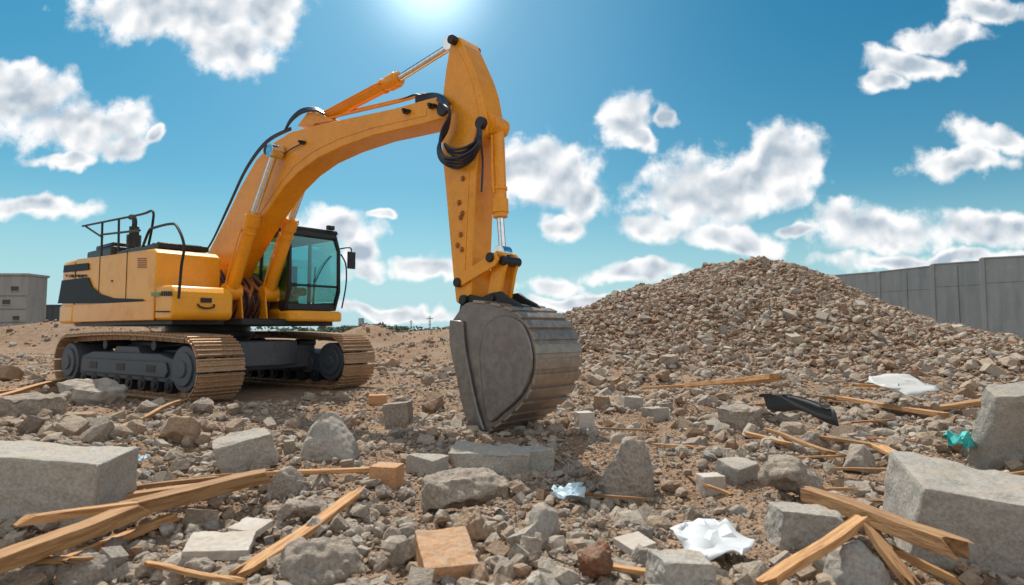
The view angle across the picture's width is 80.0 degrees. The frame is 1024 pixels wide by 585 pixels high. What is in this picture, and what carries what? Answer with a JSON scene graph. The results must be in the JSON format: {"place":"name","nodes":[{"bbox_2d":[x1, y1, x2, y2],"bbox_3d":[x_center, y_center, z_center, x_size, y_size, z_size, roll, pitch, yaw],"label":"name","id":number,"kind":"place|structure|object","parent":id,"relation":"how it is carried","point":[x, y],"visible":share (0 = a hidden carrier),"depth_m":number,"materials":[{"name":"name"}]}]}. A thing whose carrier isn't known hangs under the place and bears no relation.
{"place":"outdoors","nodes":[
{"label":"outdoors","id":0,"kind":"place"},
{"bbox_2d":[0,268,1023,584],"bbox_3d":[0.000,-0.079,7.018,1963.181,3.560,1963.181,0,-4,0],"label":"ground","id":1,"kind":"structure","parent":0,"point":[246,392],"depth_m":7.64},
{"bbox_2d":[0,364,24,381],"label":"broken stone","id":2,"kind":"object","parent":1,"relation":"on","point":[8,373],"visible":0.77,"depth_m":12.41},
{"bbox_2d":[0,273,49,326],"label":"concrete hut","id":3,"kind":"object","parent":1,"relation":"on","point":[23,298],"visible":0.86,"depth_m":46.12,"materials":[{"name":"concrete"}]},
{"bbox_2d":[0,555,56,584],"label":"rock","id":4,"kind":"object","parent":1,"relation":"on","point":[28,570],"visible":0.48,"depth_m":2.63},
{"bbox_2d":[30,556,94,563],"bbox_3d":[-2.064,1.173,2.674,0.445,0.020,0.044,1,-4,-3],"label":"wood splinter","id":5,"kind":"object","parent":4,"relation":"on","point":[63,559],"visible":0.59,"depth_m":2.67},
{"bbox_2d":[0,499,151,573],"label":"timber beam","id":6,"kind":"structure","parent":4,"relation":"on","point":[24,553],"depth_m":2.74,"materials":[{"name":"wood"}]},
{"bbox_2d":[13,501,137,526],"bbox_3d":[-2.134,1.085,2.999,0.499,0.042,0.059,3,-4,-34],"label":"wood stick","id":7,"kind":"object","parent":6,"relation":"on","point":[52,516],"visible":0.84,"depth_m":2.96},
{"bbox_2d":[0,378,66,395],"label":"board","id":8,"kind":"object","parent":1,"relation":"on","point":[28,388],"visible":0.85,"depth_m":9.51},
{"bbox_2d":[0,391,71,417],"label":"rock","id":9,"kind":"object","parent":1,"relation":"on","point":[32,404],"visible":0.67,"depth_m":7.07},
{"bbox_2d":[46,305,61,321],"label":"dark shed","id":10,"kind":"structure","parent":1,"relation":"on","point":[52,312],"depth_m":74.98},
{"bbox_2d":[0,440,138,528],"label":"concrete slab","id":11,"kind":"object","parent":1,"relation":"on","point":[39,477],"depth_m":3.18,"materials":[{"name":"concrete"}]},
{"bbox_2d":[55,414,89,436],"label":"broken stone","id":12,"kind":"object","parent":1,"relation":"on","point":[71,425],"visible":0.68,"depth_m":5.15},
{"bbox_2d":[64,411,96,417],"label":"rock","id":13,"kind":"object","parent":1,"relation":"on","point":[88,414],"visible":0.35,"depth_m":6.10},
{"bbox_2d":[56,548,116,584],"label":"rock","id":14,"kind":"object","parent":1,"relation":"on","point":[98,567],"visible":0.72,"depth_m":2.71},
{"bbox_2d":[57,378,127,404],"bbox_3d":[-6.155,1.505,9.030,0.916,0.362,0.655,8,5,0],"label":"concrete slab","id":15,"kind":"object","parent":1,"relation":"on","point":[105,391],"depth_m":8.85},
{"bbox_2d":[56,512,178,565],"bbox_3d":[-2.006,1.243,3.021,0.067,0.043,0.775,-1,0,22],"label":"board","id":16,"kind":"object","parent":1,"relation":"on","point":[143,528],"visible":0.54,"depth_m":3.16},
{"bbox_2d":[127,421,146,434],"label":"broken stone","id":17,"kind":"object","parent":1,"relation":"on","point":[136,427],"visible":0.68,"depth_m":5.31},
{"bbox_2d":[135,552,160,576],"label":"broken stone","id":18,"kind":"object","parent":1,"relation":"on","point":[141,570],"visible":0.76,"depth_m":2.80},
{"bbox_2d":[141,559,247,583],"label":"wood splinter","id":19,"kind":"object","parent":18,"relation":"on","point":[230,579],"visible":0.98,"depth_m":2.56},
{"bbox_2d":[137,400,158,412],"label":"broken stone","id":20,"kind":"object","parent":1,"relation":"on","point":[146,406],"visible":0.89,"depth_m":7.67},
{"bbox_2d":[117,399,180,425],"bbox_3d":[-3.942,1.323,6.659,0.110,0.038,2.763,1,-4,-16],"label":"wood stick","id":21,"kind":"object","parent":1,"relation":"on","point":[155,411],"visible":0.64,"depth_m":6.89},
{"bbox_2d":[124,483,194,499],"bbox_3d":[-2.068,1.177,3.619,0.765,0.034,0.087,3,-5,-39],"label":"board","id":22,"kind":"object","parent":1,"relation":"on","point":[136,494],"visible":0.2,"depth_m":3.56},
{"bbox_2d":[164,448,184,460],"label":"broken stone","id":23,"kind":"object","parent":1,"relation":"on","point":[172,454],"visible":0.66,"depth_m":4.79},
{"bbox_2d":[158,415,200,443],"bbox_3d":[-2.912,1.213,5.362,0.335,0.278,0.217,0,-4,0],"label":"rock","id":24,"kind":"object","parent":1,"relation":"on","point":[177,428],"visible":0.87,"depth_m":5.30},
{"bbox_2d":[169,459,189,471],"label":"broken stone","id":25,"kind":"object","parent":1,"relation":"on","point":[181,465],"visible":0.72,"depth_m":4.48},
{"bbox_2d":[119,469,272,512],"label":"timber beam","id":26,"kind":"structure","parent":1,"relation":"on","point":[178,497],"depth_m":3.47,"materials":[{"name":"wood"}]},
{"bbox_2d":[184,557,215,580],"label":"rock","id":27,"kind":"object","parent":1,"relation":"on","point":[206,564],"visible":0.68,"depth_m":2.65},
{"bbox_2d":[189,397,213,413],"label":"rock","id":28,"kind":"object","parent":1,"relation":"on","point":[203,405],"visible":0.98,"depth_m":7.57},
{"bbox_2d":[181,530,255,560],"bbox_3d":[-1.414,1.226,2.958,0.298,0.059,0.212,4,5,-14],"label":"tile","id":29,"kind":"object","parent":1,"relation":"on","point":[224,546],"visible":0.93,"depth_m":2.92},
{"bbox_2d":[2,319,445,346],"bbox_3d":[-10.181,2.431,42.938,48.213,2.153,38.110,0,-4,0],"label":"distant rubble","id":30,"kind":"object","parent":1,"relation":"on","point":[13,344],"visible":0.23,"depth_m":32.10,"materials":[{"name":"stone"}]},
{"bbox_2d":[212,427,278,473],"bbox_3d":[-1.925,1.151,4.408,0.408,0.276,0.293,-16,12,-25],"label":"concrete chunk","id":31,"kind":"object","parent":1,"relation":"on","point":[238,452],"visible":0.88,"depth_m":4.30,"materials":[{"name":"concrete"}]},
{"bbox_2d":[266,466,303,497],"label":"rock","id":32,"kind":"object","parent":1,"relation":"on","point":[287,480],"visible":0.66,"depth_m":3.94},
{"bbox_2d":[229,485,365,577],"bbox_3d":[-0.997,1.163,3.052,0.096,0.031,1.079,-1,2,16],"label":"plank","id":33,"kind":"object","parent":1,"relation":"on","point":[258,561],"visible":0.86,"depth_m":2.90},
{"bbox_2d":[276,496,320,521],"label":"rock","id":34,"kind":"object","parent":1,"relation":"on","point":[309,507],"visible":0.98,"depth_m":3.28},
{"bbox_2d":[265,536,366,584],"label":"rock","id":35,"kind":"object","parent":1,"relation":"on","point":[333,560],"visible":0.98,"depth_m":2.56,"materials":[{"name":"stone"}]},
{"bbox_2d":[54,34,581,432],"bbox_3d":[-4.166,-0.524,10.498,12.482,4.877,3.561,-2,-4,35],"label":"excavator","id":36,"kind":"object","parent":1,"relation":"on","point":[517,359],"visible":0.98,"depth_m":9.34,"materials":[{"name":"metal"}]},
{"bbox_2d":[306,516,329,537],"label":"broken stone","id":37,"kind":"object","parent":1,"relation":"on","point":[322,528],"visible":0.64,"depth_m":3.03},
{"bbox_2d":[299,412,359,461],"bbox_3d":[-1.428,1.142,4.789,0.448,0.403,0.351,0,-4,0],"label":"concrete chunk","id":38,"kind":"object","parent":1,"relation":"on","point":[329,436],"visible":0.81,"depth_m":4.69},
{"bbox_2d":[251,322,449,332],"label":"treeline","id":39,"kind":"object","parent":1,"relation":"on","point":[340,329],"visible":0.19,"depth_m":219.26,"materials":[{"name":"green plant"}]},
{"bbox_2d":[349,503,369,518],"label":"rock","id":40,"kind":"object","parent":1,"relation":"on","point":[357,510],"visible":0.97,"depth_m":3.27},
{"bbox_2d":[368,394,386,404],"bbox_3d":[-2.062,1.664,9.370,0.280,0.192,0.198,1,-4,-12],"label":"brick","id":41,"kind":"object","parent":1,"relation":"on","point":[375,399],"visible":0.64,"depth_m":9.28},
{"bbox_2d":[375,485,393,498],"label":"broken stone","id":42,"kind":"object","parent":1,"relation":"on","point":[383,491],"visible":0.89,"depth_m":3.77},
{"bbox_2d":[369,462,403,488],"bbox_3d":[-0.853,1.248,4.162,0.195,0.150,0.160,-1,-4,12],"label":"brick","id":43,"kind":"object","parent":1,"relation":"on","point":[390,474],"visible":0.83,"depth_m":4.10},
{"bbox_2d":[382,400,412,425],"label":"rock","id":44,"kind":"object","parent":1,"relation":"on","point":[397,413],"visible":0.86,"depth_m":6.92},
{"bbox_2d":[416,434,434,444],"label":"broken stone","id":45,"kind":"object","parent":1,"relation":"on","point":[425,439],"visible":0.8,"depth_m":5.59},
{"bbox_2d":[405,453,448,475],"bbox_3d":[-0.644,1.321,4.634,0.281,0.186,0.218,3,-2,25],"label":"concrete chunk","id":46,"kind":"object","parent":1,"relation":"on","point":[428,464],"visible":0.63,"depth_m":4.56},
{"bbox_2d":[421,372,434,385],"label":"broken stone","id":47,"kind":"object","parent":1,"relation":"on","point":[427,378],"visible":0.94,"depth_m":11.32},
{"bbox_2d":[421,391,443,412],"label":"broken stone","id":48,"kind":"object","parent":1,"relation":"on","point":[433,402],"visible":0.8,"depth_m":8.69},
{"bbox_2d":[414,526,478,579],"bbox_3d":[-0.285,1.140,2.610,0.236,0.129,0.287,1,10,-16],"label":"brick","id":49,"kind":"object","parent":1,"relation":"on","point":[450,552],"visible":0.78,"depth_m":2.57,"materials":[{"name":"brick"}]},
{"bbox_2d":[414,467,508,510],"bbox_3d":[-0.311,1.157,3.599,0.519,0.247,0.417,2,-4,-25],"label":"rock","id":50,"kind":"object","parent":1,"relation":"on","point":[459,487],"visible":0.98,"depth_m":3.48,"materials":[{"name":"stone"}]},
{"bbox_2d":[445,507,488,542],"bbox_3d":[-0.224,1.119,2.922,0.242,0.173,0.141,-1,-4,20],"label":"rock","id":51,"kind":"object","parent":1,"relation":"on","point":[471,519],"visible":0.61,"depth_m":2.88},
{"bbox_2d":[447,440,531,476],"bbox_3d":[-0.171,1.404,5.040,0.686,0.269,0.388,0,0,8],"label":"concrete slab","id":52,"kind":"object","parent":1,"relation":"on","point":[510,460],"depth_m":4.90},
{"bbox_2d":[0,257,1023,457],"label":"rubble","id":53,"kind":"object","parent":1,"relation":"on","point":[105,428],"visible":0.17,"depth_m":7.91,"materials":[{"name":"stone"}]},
{"bbox_2d":[743,431,791,445],"bbox_3d":[2.405,1.375,5.756,0.063,0.031,0.596,1,-2,-21],"label":"wood lath","id":54,"kind":"object","parent":53,"relation":"on","point":[778,441],"visible":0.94,"depth_m":5.76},
{"bbox_2d":[758,394,838,425],"bbox_3d":[3.071,1.234,6.638,0.051,0.232,1.638,0,-4,-3],"label":"rubber scrap","id":55,"kind":"object","parent":53,"relation":"on","point":[787,402],"visible":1,"depth_m":6.51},
{"bbox_2d":[765,428,836,454],"bbox_3d":[2.580,1.341,5.530,0.076,0.033,1.174,0,-3,-3],"label":"wood lath","id":56,"kind":"object","parent":53,"relation":"on","point":[803,443],"visible":0.98,"depth_m":5.40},
{"bbox_2d":[867,374,939,394],"bbox_3d":[4.952,1.157,7.768,0.681,0.057,0.748,-4,11,-6],"label":"tarpaulin scrap","id":57,"kind":"object","parent":53,"relation":"on","point":[905,384],"visible":1,"depth_m":7.74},
{"bbox_2d":[0,364,1023,584],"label":"cobbles","id":58,"kind":"object","parent":1,"relation":"on","point":[401,548],"visible":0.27,"depth_m":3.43,"materials":[{"name":"grey stone"}]},
{"bbox_2d":[137,468,276,489],"bbox_3d":[-2.029,1.185,3.840,1.032,0.028,0.062,0,-3,-25],"label":"wood lath","id":59,"kind":"object","parent":58,"relation":"on","point":[171,483],"visible":0.5,"depth_m":3.81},
{"bbox_2d":[227,517,272,537],"bbox_3d":[-1.350,1.213,3.155,0.180,0.041,0.134,-1,6,20],"label":"tile","id":60,"kind":"object","parent":58,"relation":"on","point":[258,526],"visible":0.87,"depth_m":3.14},
{"bbox_2d":[265,467,368,475],"bbox_3d":[-1.306,1.228,4.188,0.835,0.031,0.068,6,-6,-28],"label":"wood lath","id":61,"kind":"object","parent":58,"relation":"on","point":[328,471],"visible":0.59,"depth_m":4.18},
{"bbox_2d":[585,493,650,500],"bbox_3d":[0.591,1.359,4.082,0.691,0.020,0.032,-5,-5,27],"label":"wood splinter","id":62,"kind":"object","parent":58,"relation":"on","point":[615,496],"visible":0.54,"depth_m":4.02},
{"bbox_2d":[612,563,707,580],"bbox_3d":[0.520,1.128,2.472,0.532,0.020,0.047,-1,-4,22],"label":"wood splinter","id":63,"kind":"object","parent":58,"relation":"on","point":[628,569],"visible":0.23,"depth_m":2.48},
{"bbox_2d":[758,454,822,494],"bbox_3d":[1.869,1.221,4.106,0.489,0.270,0.338,1,-4,-14],"label":"rock","id":64,"kind":"object","parent":58,"relation":"on","point":[787,473],"visible":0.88,"depth_m":4.00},
{"bbox_2d":[889,543,961,584],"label":"wood lath","id":65,"kind":"object","parent":58,"relation":"on","point":[927,566],"visible":0.92,"depth_m":2.65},
{"bbox_2d":[920,399,980,409],"bbox_3d":[5.759,1.459,7.909,1.275,0.052,0.166,-2,-3,-20],"label":"board","id":66,"kind":"object","parent":58,"relation":"on","point":[962,404],"visible":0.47,"depth_m":7.86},
{"bbox_2d":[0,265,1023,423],"bbox_3d":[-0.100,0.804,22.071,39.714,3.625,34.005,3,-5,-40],"label":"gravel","id":67,"kind":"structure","parent":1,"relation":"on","point":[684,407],"depth_m":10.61,"materials":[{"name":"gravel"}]},
{"bbox_2d":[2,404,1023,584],"bbox_3d":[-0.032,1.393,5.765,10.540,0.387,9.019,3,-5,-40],"label":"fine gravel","id":68,"kind":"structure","parent":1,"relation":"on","point":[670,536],"depth_m":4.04,"materials":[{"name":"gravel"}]},
{"bbox_2d":[508,479,534,495],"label":"broken stone","id":69,"kind":"object","parent":1,"relation":"on","point":[516,486],"visible":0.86,"depth_m":4.34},
{"bbox_2d":[520,535,541,552],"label":"broken stone","id":70,"kind":"object","parent":1,"relation":"on","point":[530,544],"visible":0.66,"depth_m":2.74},
{"bbox_2d":[530,446,554,471],"bbox_3d":[0.191,1.406,5.064,0.278,0.243,0.237,1,-4,-20],"label":"concrete chunk","id":71,"kind":"object","parent":1,"relation":"on","point":[542,458],"visible":0.45,"depth_m":4.97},
{"bbox_2d":[528,502,559,536],"bbox_3d":[0.158,1.163,3.120,0.140,0.175,0.207,-2,-4,30],"label":"concrete chunk","id":72,"kind":"object","parent":1,"relation":"on","point":[543,516],"visible":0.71,"depth_m":3.08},
{"bbox_2d":[551,482,585,499],"bbox_3d":[0.378,1.321,4.073,0.231,0.063,0.180,-4,10,0],"label":"plastic scrap","id":73,"kind":"object","parent":1,"relation":"on","point":[569,489],"visible":1,"depth_m":4.06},
{"bbox_2d":[562,463,577,477],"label":"rock","id":74,"kind":"object","parent":1,"relation":"on","point":[569,469],"visible":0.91,"depth_m":4.80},
{"bbox_2d":[574,411,594,428],"bbox_3d":[0.816,1.463,6.903,0.194,0.230,0.176,1,-4,-15],"label":"concrete chunk","id":75,"kind":"object","parent":1,"relation":"on","point":[584,419],"visible":0.62,"depth_m":6.83,"materials":[{"name":"concrete"}]},
{"bbox_2d":[577,540,612,580],"bbox_3d":[0.338,1.098,2.491,0.138,0.166,0.142,1,-4,-10],"label":"rock","id":76,"kind":"object","parent":1,"relation":"on","point":[595,561],"visible":0.95,"depth_m":2.44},
{"bbox_2d":[593,395,609,409],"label":"rock","id":77,"kind":"object","parent":1,"relation":"on","point":[599,401],"visible":0.8,"depth_m":8.23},
{"bbox_2d":[603,437,654,503],"bbox_3d":[0.838,1.295,4.410,0.389,0.497,0.278,5,-4,-10],"label":"rock","id":78,"kind":"object","parent":1,"relation":"on","point":[628,471],"visible":0.77,"depth_m":4.31,"materials":[{"name":"stone"}]},
{"bbox_2d":[620,396,642,408],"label":"rock","id":79,"kind":"object","parent":1,"relation":"on","point":[630,402],"visible":0.62,"depth_m":8.17,"materials":[{"name":"concrete"}]},
{"bbox_2d":[613,531,655,555],"bbox_3d":[0.599,1.227,2.981,0.174,0.038,0.133,2,6,-35],"label":"tile","id":80,"kind":"object","parent":1,"relation":"on","point":[627,543],"visible":0.81,"depth_m":2.97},
{"bbox_2d":[634,523,652,538],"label":"broken stone","id":81,"kind":"object","parent":1,"relation":"on","point":[645,529],"visible":0.56,"depth_m":3.17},
{"bbox_2d":[634,547,657,567],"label":"broken stone","id":82,"kind":"object","parent":1,"relation":"on","point":[640,555],"visible":0.45,"depth_m":2.73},
{"bbox_2d":[641,406,668,420],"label":"rock","id":83,"kind":"object","parent":1,"relation":"on","point":[657,413],"visible":0.68,"depth_m":7.49,"materials":[{"name":"concrete"}]},
{"bbox_2d":[660,354,678,365],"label":"broken stone","id":84,"kind":"object","parent":1,"relation":"on","point":[667,359],"visible":0.84,"depth_m":13.97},
{"bbox_2d":[660,479,679,491],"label":"rock","id":85,"kind":"object","parent":1,"relation":"on","point":[669,485],"visible":0.89,"depth_m":4.38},
{"bbox_2d":[644,548,715,584],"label":"concrete chunk","id":86,"kind":"object","parent":1,"relation":"on","point":[684,566],"visible":0.98,"depth_m":2.37,"materials":[{"name":"concrete"}]},
{"bbox_2d":[683,506,704,520],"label":"broken stone","id":87,"kind":"object","parent":1,"relation":"on","point":[693,513],"visible":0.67,"depth_m":3.68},
{"bbox_2d":[695,472,725,496],"bbox_3d":[1.424,1.373,4.372,0.170,0.140,0.137,1,-4,-10],"label":"brick","id":88,"kind":"object","parent":1,"relation":"on","point":[715,479],"visible":0.9,"depth_m":4.32,"materials":[{"name":"concrete"}]},
{"bbox_2d":[687,475,733,496],"bbox_3d":[1.371,1.351,4.281,0.042,0.021,0.755,1,-8,-6],"label":"wood splinter","id":89,"kind":"object","parent":1,"relation":"on","point":[723,491],"visible":0.88,"depth_m":4.14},
{"bbox_2d":[670,518,755,560],"bbox_3d":[0.961,1.180,2.940,0.358,0.044,0.306,-3,12,-17],"label":"plastic sheet","id":90,"kind":"object","parent":1,"relation":"on","point":[711,539],"visible":0.94,"depth_m":2.93,"materials":[{"name":"plastic"}]},
{"bbox_2d":[683,374,779,386],"bbox_3d":[2.954,1.242,8.504,0.197,0.062,3.556,0,-10,0],"label":"board","id":91,"kind":"object","parent":1,"relation":"on","point":[763,377],"visible":1,"depth_m":7.96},
{"bbox_2d":[714,456,759,485],"bbox_3d":[1.656,1.336,4.505,0.250,0.203,0.224,2,4,-28],"label":"concrete chunk","id":92,"kind":"object","parent":1,"relation":"on","point":[736,470],"visible":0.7,"depth_m":4.43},
{"bbox_2d":[716,403,764,431],"bbox_3d":[2.501,1.389,6.702,0.488,0.312,0.385,0,1,0],"label":"rock","id":93,"kind":"object","parent":1,"relation":"on","point":[737,417],"visible":0.75,"depth_m":6.56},
{"bbox_2d":[742,423,759,438],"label":"broken stone","id":94,"kind":"object","parent":1,"relation":"on","point":[750,427],"visible":0.75,"depth_m":6.20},
{"bbox_2d":[740,560,767,584],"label":"broken stone","id":95,"kind":"object","parent":1,"relation":"on","point":[754,570],"visible":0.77,"depth_m":2.60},
{"bbox_2d":[776,412,798,423],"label":"rock","id":96,"kind":"object","parent":1,"relation":"on","point":[788,417],"visible":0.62,"depth_m":6.93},
{"bbox_2d":[562,255,1023,384],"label":"mound rubble","id":97,"kind":"object","parent":1,"relation":"on","point":[757,270],"visible":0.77,"depth_m":16.25,"materials":[{"name":"stone"}]},
{"bbox_2d":[566,256,1023,382],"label":"mound lumps","id":98,"kind":"object","parent":1,"relation":"on","point":[989,366],"visible":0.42,"depth_m":15.93,"materials":[{"name":"grey stone"}]},
{"bbox_2d":[764,502,843,550],"bbox_3d":[1.456,1.175,3.057,0.315,0.207,0.236,3,-3,6],"label":"concrete chunk","id":99,"kind":"object","parent":1,"relation":"on","point":[789,526],"visible":0.79,"depth_m":2.96,"materials":[{"name":"concrete"}]},
{"bbox_2d":[756,514,867,584],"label":"board","id":100,"kind":"object","parent":1,"relation":"on","point":[829,542],"visible":1,"depth_m":2.52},
{"bbox_2d":[798,431,828,448],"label":"rock","id":101,"kind":"object","parent":1,"relation":"on","point":[809,436],"visible":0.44,"depth_m":5.70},
{"bbox_2d":[819,435,887,447],"bbox_3d":[2.998,1.313,5.363,0.086,0.031,0.778,1,-6,-16],"label":"board","id":102,"kind":"object","parent":101,"relation":"on","point":[846,440],"visible":0.74,"depth_m":5.40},
{"bbox_2d":[835,271,877,297],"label":"concrete wall panel","id":103,"kind":"structure","parent":1,"relation":"on","point":[865,282],"depth_m":63.71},
{"bbox_2d":[828,467,886,470],"bbox_3d":[2.620,1.297,4.483,0.560,0.024,0.042,-14,-12,41],"label":"wood splinter","id":104,"kind":"object","parent":1,"relation":"on","point":[859,468],"visible":0.66,"depth_m":4.52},
{"bbox_2d":[823,540,893,584],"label":"concrete chunk","id":105,"kind":"object","parent":1,"relation":"on","point":[855,562],"visible":0.91,"depth_m":2.57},
{"bbox_2d":[842,444,875,473],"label":"rock","id":106,"kind":"object","parent":1,"relation":"on","point":[859,455],"visible":0.71,"depth_m":4.71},
{"bbox_2d":[863,522,921,584],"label":"board","id":107,"kind":"object","parent":1,"relation":"on","point":[900,570],"visible":0.92,"depth_m":2.65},
{"bbox_2d":[800,486,973,560],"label":"timber beam","id":108,"kind":"structure","parent":107,"relation":"on","point":[940,542],"depth_m":2.68,"materials":[{"name":"wood"}]},
{"bbox_2d":[836,396,949,417],"bbox_3d":[4.766,1.442,7.790,0.162,0.052,1.911,0,-4,-6],"label":"board","id":109,"kind":"object","parent":1,"relation":"on","point":[900,408],"visible":0.94,"depth_m":7.49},
{"bbox_2d":[876,266,931,316],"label":"concrete wall panel","id":110,"kind":"structure","parent":1,"relation":"on","point":[909,288],"depth_m":59.58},
{"bbox_2d":[915,432,938,446],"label":"broken stone","id":111,"kind":"object","parent":1,"relation":"on","point":[925,438],"visible":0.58,"depth_m":5.22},
{"bbox_2d":[883,450,1023,578],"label":"concrete slab","id":112,"kind":"object","parent":1,"relation":"on","point":[982,510],"depth_m":2.82,"materials":[{"name":"concrete"}]},
{"bbox_2d":[930,261,981,329],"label":"concrete wall panel","id":113,"kind":"structure","parent":1,"relation":"on","point":[955,293],"depth_m":52.42,"materials":[{"name":"concrete"}]},
{"bbox_2d":[942,430,976,448],"bbox_3d":[3.402,1.114,4.632,0.223,0.114,0.212,-3,12,-23],"label":"plastic scrap","id":114,"kind":"object","parent":1,"relation":"on","point":[964,439],"visible":0.95,"depth_m":4.62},
{"bbox_2d":[955,388,979,398],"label":"broken stone","id":115,"kind":"object","parent":1,"relation":"on","point":[968,393],"visible":0.75,"depth_m":9.72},
{"bbox_2d":[967,381,1023,469],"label":"concrete slab","id":116,"kind":"object","parent":1,"relation":"on","point":[997,436],"depth_m":4.44,"materials":[{"name":"concrete"}]},
{"bbox_2d":[979,255,1023,338],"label":"concrete wall panel","id":117,"kind":"structure","parent":1,"relation":"on","point":[1002,291],"depth_m":47.50,"materials":[{"name":"concrete"}]},
{"bbox_2d":[998,357,1017,367],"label":"broken stone","id":118,"kind":"object","parent":1,"relation":"on","point":[1008,362],"visible":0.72,"depth_m":12.87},
{"bbox_2d":[0,0,1023,330],"label":"sky","id":119,"kind":"structure","parent":0,"point":[647,141],"materials":[{"name":"blue"}]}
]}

